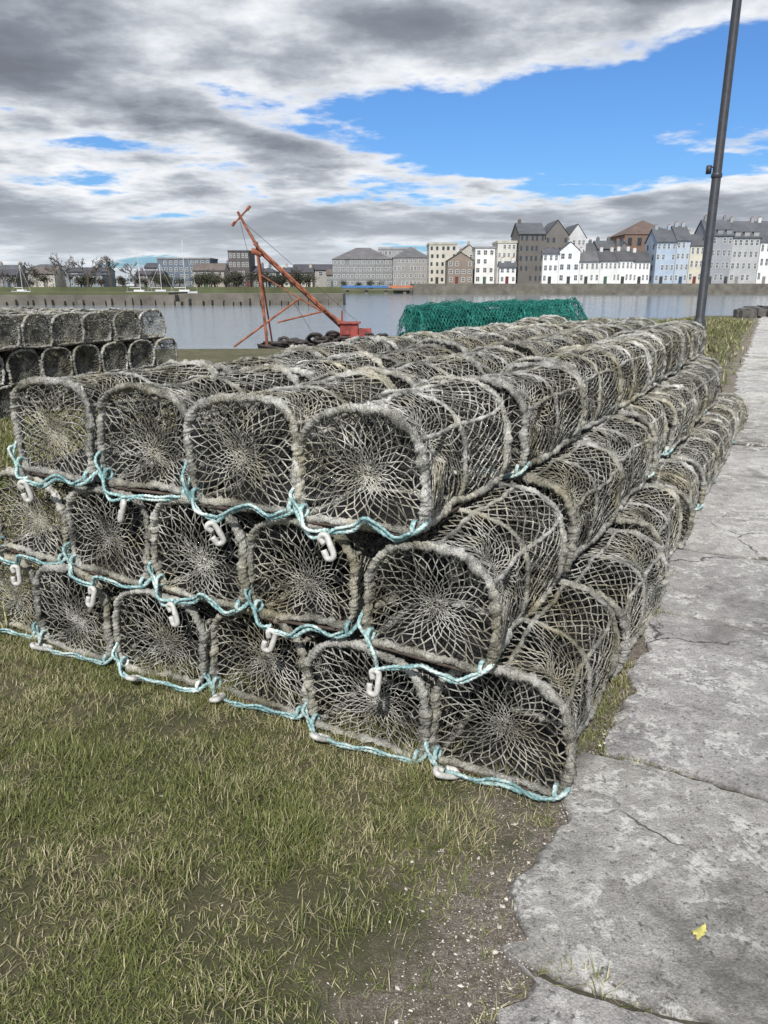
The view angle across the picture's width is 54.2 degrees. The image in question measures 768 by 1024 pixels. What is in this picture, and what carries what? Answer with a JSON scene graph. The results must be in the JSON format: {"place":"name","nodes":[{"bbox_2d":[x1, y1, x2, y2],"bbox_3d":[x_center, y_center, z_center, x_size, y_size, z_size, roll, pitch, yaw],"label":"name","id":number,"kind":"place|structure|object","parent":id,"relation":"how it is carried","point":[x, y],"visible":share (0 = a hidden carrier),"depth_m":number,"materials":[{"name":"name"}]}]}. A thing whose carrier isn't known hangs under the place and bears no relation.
{"place":"outdoors","nodes":[
{"label":"outdoors","id":0,"kind":"place"},
{"bbox_2d":[0,286,409,292],"bbox_3d":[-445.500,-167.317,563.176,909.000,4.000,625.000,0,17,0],"label":"land","id":1,"kind":"structure","parent":0,"point":[198,289],"depth_m":263.67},
{"bbox_2d":[30,267,66,286],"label":"townhouse","id":2,"kind":"structure","parent":1,"relation":"on","point":[56,279],"depth_m":272.95,"materials":[{"name":"stone"}]},
{"bbox_2d":[156,258,217,286],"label":"office block","id":3,"kind":"structure","parent":1,"relation":"on","point":[168,266],"depth_m":285.33,"materials":[{"name":"stone"}]},
{"bbox_2d":[0,267,391,286],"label":"distant trees","id":4,"kind":"object","parent":1,"relation":"on","point":[235,279],"visible":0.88,"depth_m":264.92,"materials":[{"name":"green plant"}]},
{"bbox_2d":[192,263,229,286],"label":"townhouse","id":5,"kind":"structure","parent":1,"relation":"on","point":[223,269],"depth_m":275.51,"materials":[{"name":"stone"}]},
{"bbox_2d":[227,250,254,286],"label":"office block","id":6,"kind":"structure","parent":1,"relation":"on","point":[239,261],"depth_m":289.81,"materials":[{"name":"concrete"}]},
{"bbox_2d":[293,264,332,286],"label":"townhouse","id":7,"kind":"structure","parent":1,"relation":"on","point":[320,271],"depth_m":294.16,"materials":[{"name":"paint"}]},
{"bbox_2d":[332,259,392,286],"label":"walls","id":8,"kind":"structure","parent":1,"relation":"on","point":[358,272],"depth_m":262.98,"materials":[{"name":"white paint"}]},
{"bbox_2d":[333,260,391,284],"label":"windows","id":9,"kind":"structure","parent":8,"relation":"attached to","point":[360,269],"depth_m":262.72,"materials":[{"name":"grey glass"}]},
{"bbox_2d":[333,248,391,258],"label":"roof","id":10,"kind":"structure","parent":8,"relation":"on","point":[362,253],"depth_m":263.57,"materials":[{"name":"stone"}]},
{"bbox_2d":[0,315,767,1023],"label":"ground","id":11,"kind":"structure","parent":0,"point":[372,1006],"depth_m":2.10,"materials":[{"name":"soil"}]},
{"bbox_2d":[0,548,119,639],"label":"lobster pot","id":12,"kind":"object","parent":11,"relation":"on","point":[29,570],"visible":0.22,"depth_m":3.61,"materials":[{"name":"fabric"}]},
{"bbox_2d":[0,306,192,421],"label":"lobster pot stack","id":13,"kind":"object","parent":11,"relation":"on","point":[55,342],"visible":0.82,"depth_m":10.18,"materials":[{"name":"fabric"}]},
{"bbox_2d":[30,541,220,665],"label":"lobster pot","id":14,"kind":"object","parent":11,"relation":"on","point":[101,619],"visible":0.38,"depth_m":3.38,"materials":[{"name":"fabric"}]},
{"bbox_2d":[0,464,188,585],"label":"lobster pot","id":15,"kind":"object","parent":14,"relation":"on","point":[40,548],"visible":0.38,"depth_m":3.42,"materials":[{"name":"fabric"}]},
{"bbox_2d":[111,546,284,692],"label":"lobster pot","id":16,"kind":"object","parent":11,"relation":"on","point":[189,642],"visible":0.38,"depth_m":3.18,"materials":[{"name":"fabric"}]},
{"bbox_2d":[61,482,249,607],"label":"lobster pot","id":17,"kind":"object","parent":16,"relation":"on","point":[128,561],"visible":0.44,"depth_m":3.17,"materials":[{"name":"fabric"}]},
{"bbox_2d":[7,356,226,502],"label":"lobster pot","id":18,"kind":"object","parent":17,"relation":"on","point":[79,468],"visible":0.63,"depth_m":3.18,"materials":[{"name":"fabric"}]},
{"bbox_2d":[204,558,412,719],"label":"lobster pot","id":19,"kind":"object","parent":11,"relation":"on","point":[283,663],"visible":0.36,"depth_m":3.00,"materials":[{"name":"fabric"}]},
{"bbox_2d":[147,462,356,626],"bbox_3d":[-0.522,0.099,3.207,0.522,0.529,0.928,11,20,29],"label":"lobster pot","id":20,"kind":"object","parent":19,"relation":"on","point":[224,580],"visible":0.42,"depth_m":2.96,"materials":[{"name":"fabric"}]},
{"bbox_2d":[94,363,309,522],"bbox_3d":[-0.752,-0.320,3.218,0.522,0.551,0.930,10,20,25],"label":"lobster pot","id":21,"kind":"object","parent":20,"relation":"on","point":[159,478],"visible":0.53,"depth_m":3.00,"materials":[{"name":"fabric"}]},
{"bbox_2d":[179,366,398,545],"bbox_3d":[-0.344,-0.251,2.969,0.535,0.562,0.934,6,18,26],"label":"lobster pot","id":22,"kind":"object","parent":20,"relation":"on","point":[264,493],"visible":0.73,"depth_m":2.75,"materials":[{"name":"fabric"}]},
{"bbox_2d":[243,471,447,652],"bbox_3d":[-0.111,0.168,2.993,0.515,0.513,0.929,7,18,29],"label":"lobster pot","id":23,"kind":"object","parent":19,"relation":"on","point":[326,599],"visible":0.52,"depth_m":2.76,"materials":[{"name":"fabric"}]},
{"bbox_2d":[288,377,516,561],"bbox_3d":[0.092,-0.202,2.762,0.543,0.540,0.933,7,18,27],"label":"lobster pot","id":24,"kind":"object","parent":23,"relation":"on","point":[419,493],"visible":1,"depth_m":2.60,"materials":[{"name":"fabric"}]},
{"bbox_2d":[231,205,387,348],"bbox_3d":[-2.172,-6.572,23.086,5.093,5.339,2.380,0,17,0],"label":"derrick crane","id":25,"kind":"object","parent":11,"relation":"on","point":[350,329],"visible":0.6,"depth_m":23.03,"materials":[{"name":"red paint"}]},
{"bbox_2d":[12,486,755,1023],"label":"shell fragments","id":26,"kind":"object","parent":11,"relation":"on","point":[466,906],"visible":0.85,"depth_m":1.92,"materials":[{"name":"white"}]},
{"bbox_2d":[301,566,485,764],"bbox_3d":[0.103,0.560,2.965,0.543,0.439,0.961,10,20,26],"label":"lobster pot","id":27,"kind":"object","parent":11,"relation":"on","point":[405,691],"visible":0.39,"depth_m":2.75,"materials":[{"name":"fabric"}]},
{"bbox_2d":[414,516,542,594],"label":"lobster pot","id":28,"kind":"object","parent":11,"relation":"on","point":[484,538],"depth_m":3.73,"materials":[{"name":"fabric"}]},
{"bbox_2d":[372,467,517,550],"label":"lobster pot","id":29,"kind":"object","parent":28,"relation":"on","point":[469,506],"visible":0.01,"depth_m":3.71,"materials":[{"name":"fabric"}]},
{"bbox_2d":[330,353,489,458],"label":"lobster pot","id":30,"kind":"object","parent":29,"relation":"on","point":[405,376],"visible":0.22,"depth_m":3.69,"materials":[{"name":"fabric"}]},
{"bbox_2d":[396,297,587,344],"bbox_3d":[1.799,-2.900,12.748,3.019,1.455,1.724,-2,17,-8],"label":"green net pot stack","id":31,"kind":"object","parent":11,"relation":"on","point":[444,316],"visible":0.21,"depth_m":12.07,"materials":[{"name":"fabric"}]},
{"bbox_2d":[423,582,625,801],"bbox_3d":[0.539,0.599,2.765,0.535,0.462,0.963,9,19,26],"label":"lobster pot","id":32,"kind":"object","parent":11,"relation":"on","point":[522,705],"visible":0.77,"depth_m":2.62,"materials":[{"name":"fabric"}]},
{"bbox_2d":[356,484,572,696],"bbox_3d":[0.318,0.254,2.752,0.522,0.578,0.937,11,20,26],"label":"lobster pot","id":33,"kind":"object","parent":32,"relation":"on","point":[478,601],"visible":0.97,"depth_m":2.58,"materials":[{"name":"fabric"}]},
{"bbox_2d":[514,530,665,678],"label":"lobster pot","id":34,"kind":"object","parent":11,"relation":"on","point":[604,584],"visible":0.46,"depth_m":3.49,"materials":[{"name":"fabric"}]},
{"bbox_2d":[469,438,624,575],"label":"lobster pot","id":35,"kind":"object","parent":34,"relation":"on","point":[586,534],"visible":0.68,"depth_m":3.48,"materials":[{"name":"fabric"}]},
{"bbox_2d":[426,361,588,478],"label":"lobster pot","id":36,"kind":"object","parent":35,"relation":"on","point":[531,447],"visible":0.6,"depth_m":3.46,"materials":[{"name":"fabric"}]},
{"bbox_2d":[570,482,682,598],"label":"lobster pot","id":37,"kind":"object","parent":11,"relation":"on","point":[642,524],"visible":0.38,"depth_m":4.30,"materials":[{"name":"fabric"}]},
{"bbox_2d":[615,458,700,549],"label":"lobster pot","id":38,"kind":"object","parent":11,"relation":"on","point":[689,500],"visible":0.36,"depth_m":4.97,"materials":[{"name":"fabric"}]},
{"bbox_2d":[639,434,718,510],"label":"lobster pot","id":39,"kind":"object","parent":11,"relation":"on","point":[706,484],"visible":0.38,"depth_m":5.79,"materials":[{"name":"fabric"}]},
{"bbox_2d":[610,382,696,456],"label":"lobster pot","id":40,"kind":"object","parent":39,"relation":"on","point":[676,437],"visible":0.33,"depth_m":5.76,"materials":[{"name":"fabric"}]},
{"bbox_2d":[596,332,667,392],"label":"lobster pot","id":41,"kind":"object","parent":40,"relation":"on","point":[640,339],"visible":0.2,"depth_m":5.92,"materials":[{"name":"fabric"}]},
{"bbox_2d":[665,419,732,480],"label":"lobster pot","id":42,"kind":"object","parent":11,"relation":"on","point":[702,429],"visible":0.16,"depth_m":6.67,"materials":[{"name":"fabric"}]},
{"bbox_2d":[688,0,741,365],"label":"street lamp","id":43,"kind":"object","parent":11,"relation":"on","point":[716,175],"visible":0.73,"depth_m":9.60,"materials":[{"name":"metal"}]},
{"bbox_2d":[733,305,767,317],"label":"rock pile","id":44,"kind":"object","parent":11,"relation":"on","point":[757,311],"visible":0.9,"depth_m":38.38,"materials":[{"name":"grey stone"}]},
{"bbox_2d":[0,293,767,348],"bbox_3d":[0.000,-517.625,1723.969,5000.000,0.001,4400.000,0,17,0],"label":"water","id":45,"kind":"structure","parent":0,"point":[208,326],"depth_m":79.25,"materials":[{"name":"grey liquid"}]},
{"bbox_2d":[0,292,345,304],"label":"stone pier","id":46,"kind":"structure","parent":45,"relation":"in","point":[96,298],"depth_m":107.90,"materials":[{"name":"grey stone"}]},
{"bbox_2d":[0,0,767,285],"label":"sky","id":47,"kind":"structure","parent":0,"point":[127,127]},
{"bbox_2d":[410,284,767,294],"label":"quay wall","id":48,"kind":"structure","parent":0,"point":[583,289],"depth_m":230.11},
{"bbox_2d":[393,258,426,288],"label":"walls","id":49,"kind":"structure","parent":48,"relation":"on","point":[406,270],"depth_m":260.03,"materials":[{"name":"white paint"}]},
{"bbox_2d":[427,245,456,283],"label":"walls","id":50,"kind":"structure","parent":48,"relation":"on","point":[450,252],"depth_m":248.64,"materials":[{"name":"beige paint"}]},
{"bbox_2d":[445,252,472,283],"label":"walls","id":51,"kind":"structure","parent":48,"relation":"on","point":[462,259],"depth_m":236.04,"materials":[{"name":"brown stone"}]},
{"bbox_2d":[472,248,494,283],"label":"walls","id":52,"kind":"structure","parent":48,"relation":"on","point":[489,264],"depth_m":237.69,"materials":[{"name":"white paint"}]},
{"bbox_2d":[493,243,516,283],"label":"walls","id":53,"kind":"structure","parent":48,"relation":"on","point":[501,250],"depth_m":232.89,"materials":[{"name":"beige paint"}]},
{"bbox_2d":[510,218,545,283],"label":"stone warehouse","id":54,"kind":"structure","parent":48,"relation":"on","point":[529,238],"depth_m":230.61,"materials":[{"name":"stone"}]},
{"bbox_2d":[540,253,558,283],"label":"walls","id":55,"kind":"structure","parent":48,"relation":"on","point":[553,274],"depth_m":229.55,"materials":[{"name":"white paint"}]},
{"bbox_2d":[544,220,569,249],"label":"stone warehouse","id":56,"kind":"structure","parent":48,"relation":"on","point":[557,235],"depth_m":229.63,"materials":[{"name":"stone"}]},
{"bbox_2d":[557,242,579,283],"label":"walls","id":57,"kind":"structure","parent":48,"relation":"on","point":[570,247],"depth_m":228.88,"materials":[{"name":"white paint"}]},
{"bbox_2d":[578,247,600,283],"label":"white terrace","id":58,"kind":"structure","parent":48,"relation":"on","point":[589,265],"depth_m":229.73,"materials":[{"name":"paint"}]},
{"bbox_2d":[597,246,617,283],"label":"white terrace","id":59,"kind":"structure","parent":48,"relation":"on","point":[608,268],"depth_m":229.59,"materials":[{"name":"paint"}]},
{"bbox_2d":[614,245,634,283],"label":"white terrace","id":60,"kind":"structure","parent":48,"relation":"on","point":[625,263],"depth_m":229.64,"materials":[{"name":"paint"}]},
{"bbox_2d":[610,220,662,250],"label":"brick church","id":61,"kind":"structure","parent":48,"relation":"on","point":[636,235],"depth_m":269.19,"materials":[{"name":"brick"}]},
{"bbox_2d":[632,247,651,283],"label":"white terrace","id":62,"kind":"structure","parent":48,"relation":"on","point":[641,267],"depth_m":229.81,"materials":[{"name":"paint"}]},
{"bbox_2d":[645,231,676,283],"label":"walls","id":63,"kind":"structure","parent":48,"relation":"on","point":[655,263],"depth_m":229.55,"materials":[{"name":"blue paint"}]},
{"bbox_2d":[671,228,690,283],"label":"walls","id":64,"kind":"structure","parent":48,"relation":"on","point":[684,261],"depth_m":228.90,"materials":[{"name":"paint"}]},
{"bbox_2d":[686,246,703,283],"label":"walls","id":65,"kind":"structure","parent":48,"relation":"on","point":[694,270],"depth_m":229.22,"materials":[{"name":"beige paint"}]},
{"bbox_2d":[694,215,734,283],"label":"grey terrace","id":66,"kind":"structure","parent":48,"relation":"on","point":[724,234],"depth_m":228.68,"materials":[{"name":"paint"}]},
{"bbox_2d":[728,216,762,283],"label":"grey terrace","id":67,"kind":"structure","parent":48,"relation":"on","point":[747,237],"depth_m":228.82,"materials":[{"name":"paint"}]},
{"bbox_2d":[729,239,758,283],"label":"windows","id":68,"kind":"structure","parent":67,"relation":"in","point":[736,240],"depth_m":228.40,"materials":[{"name":"white glass"}]},
{"bbox_2d":[495,317,767,1023],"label":"stone path","id":69,"kind":"structure","parent":0,"point":[637,874],"depth_m":2.31,"materials":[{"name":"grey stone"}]},
{"bbox_2d":[679,405,736,459],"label":"lobster pot","id":70,"kind":"object","parent":69,"relation":"on","point":[709,415],"visible":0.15,"depth_m":7.42,"materials":[{"name":"fabric"}]},
{"bbox_2d":[655,365,718,416],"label":"lobster pot","id":71,"kind":"object","parent":70,"relation":"on","point":[711,391],"visible":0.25,"depth_m":7.43,"materials":[{"name":"fabric"}]},
{"bbox_2d":[698,393,746,443],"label":"lobster pot","id":72,"kind":"object","parent":69,"relation":"on","point":[737,409],"visible":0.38,"depth_m":8.15,"materials":[{"name":"fabric"}]},
{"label":"lobster pot","id":73,"kind":"object","parent":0,"visible":0},
{"bbox_2d":[280,336,389,396],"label":"lobster pot","id":74,"kind":"object","parent":73,"relation":"on","point":[326,349],"visible":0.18,"depth_m":4.94,"materials":[{"name":"fabric"}]},
{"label":"lobster pot","id":75,"kind":"object","parent":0,"visible":0},
{"bbox_2d":[405,325,485,352],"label":"lobster pot","id":76,"kind":"object","parent":75,"relation":"on","point":[457,331],"visible":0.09,"depth_m":6.48,"materials":[{"name":"fabric"}]},
{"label":"lobster pot","id":77,"kind":"object","parent":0,"visible":0},
{"bbox_2d":[458,416,568,502],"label":"lobster pot","id":78,"kind":"object","parent":77,"relation":"on","point":[506,483],"depth_m":4.60,"materials":[{"name":"fabric"}]},
{"bbox_2d":[419,345,525,422],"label":"lobster pot","id":79,"kind":"object","parent":78,"relation":"on","point":[485,353],"visible":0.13,"depth_m":4.57,"materials":[{"name":"fabric"}]},
{"bbox_2d":[527,414,653,522],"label":"lobster pot","id":80,"kind":"object","parent":77,"relation":"on","point":[631,486],"visible":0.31,"depth_m":4.32,"materials":[{"name":"fabric"}]},
{"bbox_2d":[501,346,624,435],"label":"lobster pot","id":81,"kind":"object","parent":80,"relation":"on","point":[596,414],"visible":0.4,"depth_m":4.29,"materials":[{"name":"fabric"}]},
{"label":"lobster pot","id":82,"kind":"object","parent":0,"visible":0},
{"bbox_2d":[579,395,670,480],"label":"lobster pot","id":83,"kind":"object","parent":82,"relation":"on","point":[654,425],"visible":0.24,"depth_m":5.04,"materials":[{"name":"fabric"}]},
{"bbox_2d":[548,338,652,408],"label":"lobster pot","id":84,"kind":"object","parent":83,"relation":"on","point":[613,345],"visible":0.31,"depth_m":5.10,"materials":[{"name":"fabric"}]},
{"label":"lobster pot","id":85,"kind":"object","parent":82,"relation":"on","visible":0},
{"bbox_2d":[476,334,578,390],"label":"lobster pot","id":86,"kind":"object","parent":85,"relation":"on","point":[533,349],"visible":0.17,"depth_m":5.13,"materials":[{"name":"fabric"}]},
{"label":"lobster pot","id":87,"kind":"object","parent":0,"visible":0},
{"bbox_2d":[644,371,705,431],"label":"lobster pot","id":88,"kind":"object","parent":87,"relation":"on","point":[687,378],"visible":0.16,"depth_m":6.69,"materials":[{"name":"fabric"}]},
{"bbox_2d":[608,325,684,379],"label":"lobster pot","id":89,"kind":"object","parent":88,"relation":"on","point":[654,331],"visible":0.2,"depth_m":6.60,"materials":[{"name":"fabric"}]},
{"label":"lobster pot","id":90,"kind":"object","parent":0,"visible":0},
{"bbox_2d":[675,355,721,402],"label":"lobster pot","id":91,"kind":"object","parent":90,"relation":"on","point":[704,362],"visible":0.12,"depth_m":8.18,"materials":[{"name":"fabric"}]},
{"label":"lobster pot","id":92,"kind":"object","parent":90,"relation":"on","visible":0},
{"bbox_2d":[653,320,707,362],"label":"lobster pot","id":93,"kind":"object","parent":92,"relation":"on","point":[695,337],"visible":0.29,"depth_m":8.11,"materials":[{"name":"fabric"}]},
{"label":"lobster pot","id":94,"kind":"object","parent":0,"visible":0},
{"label":"lobster pot","id":95,"kind":"object","parent":94,"relation":"on","visible":0},
{"bbox_2d":[341,343,455,414],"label":"lobster pot","id":96,"kind":"object","parent":95,"relation":"on","point":[393,357],"visible":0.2,"depth_m":4.71,"materials":[{"name":"fabric"}]},
{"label":"lobster pot","id":97,"kind":"object","parent":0,"visible":0},
{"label":"lobster pot","id":98,"kind":"object","parent":97,"relation":"on","visible":0},
{"bbox_2d":[410,330,510,374],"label":"lobster pot","id":99,"kind":"object","parent":98,"relation":"on","point":[458,345],"visible":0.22,"depth_m":5.41,"materials":[{"name":"fabric"}]},
{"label":"lobster pot","id":100,"kind":"object","parent":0,"visible":0},
{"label":"lobster pot","id":101,"kind":"object","parent":100,"relation":"on","visible":0},
{"bbox_2d":[525,329,601,363],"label":"lobster pot","id":102,"kind":"object","parent":101,"relation":"on","point":[570,334],"visible":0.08,"depth_m":6.14,"materials":[{"name":"fabric"}]},
{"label":"lobster pot","id":103,"kind":"object","parent":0,"visible":0},
{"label":"lobster pot","id":104,"kind":"object","parent":103,"relation":"on","visible":0},
{"bbox_2d":[499,322,563,342],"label":"lobster pot","id":105,"kind":"object","parent":104,"relation":"on","point":[542,327],"visible":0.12,"depth_m":6.99,"materials":[{"name":"fabric"}]},
{"bbox_2d":[552,323,614,355],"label":"lobster pot","id":106,"kind":"object","parent":104,"relation":"on","point":[595,328],"visible":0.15,"depth_m":6.84,"materials":[{"name":"fabric"}]},
{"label":"lobster pot","id":107,"kind":"object","parent":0,"visible":0},
{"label":"lobster pot","id":108,"kind":"object","parent":107,"relation":"on","visible":0},
{"bbox_2d":[174,349,334,436],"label":"lobster pot","id":109,"kind":"object","parent":108,"relation":"on","point":[275,358],"visible":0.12,"depth_m":4.12,"materials":[{"name":"fabric"}]},
{"bbox_2d":[239,351,386,446],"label":"lobster pot","id":110,"kind":"object","parent":108,"relation":"on","point":[305,372],"visible":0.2,"depth_m":3.95,"materials":[{"name":"fabric"}]},
{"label":"lobster pot","id":111,"kind":"object","parent":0,"visible":0},
{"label":"lobster pot","id":112,"kind":"object","parent":111,"relation":"on","visible":0},
{"bbox_2d":[346,331,446,388],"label":"lobster pot","id":113,"kind":"object","parent":112,"relation":"on","point":[394,342],"visible":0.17,"depth_m":5.65,"materials":[{"name":"fabric"}]},
{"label":"lobster pot","id":114,"kind":"object","parent":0,"visible":0},
{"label":"lobster pot","id":115,"kind":"object","parent":114,"relation":"on","visible":0},
{"bbox_2d":[467,327,541,370],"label":"lobster pot","id":116,"kind":"object","parent":115,"relation":"on","point":[513,333],"visible":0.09,"depth_m":6.33,"materials":[{"name":"fabric"}]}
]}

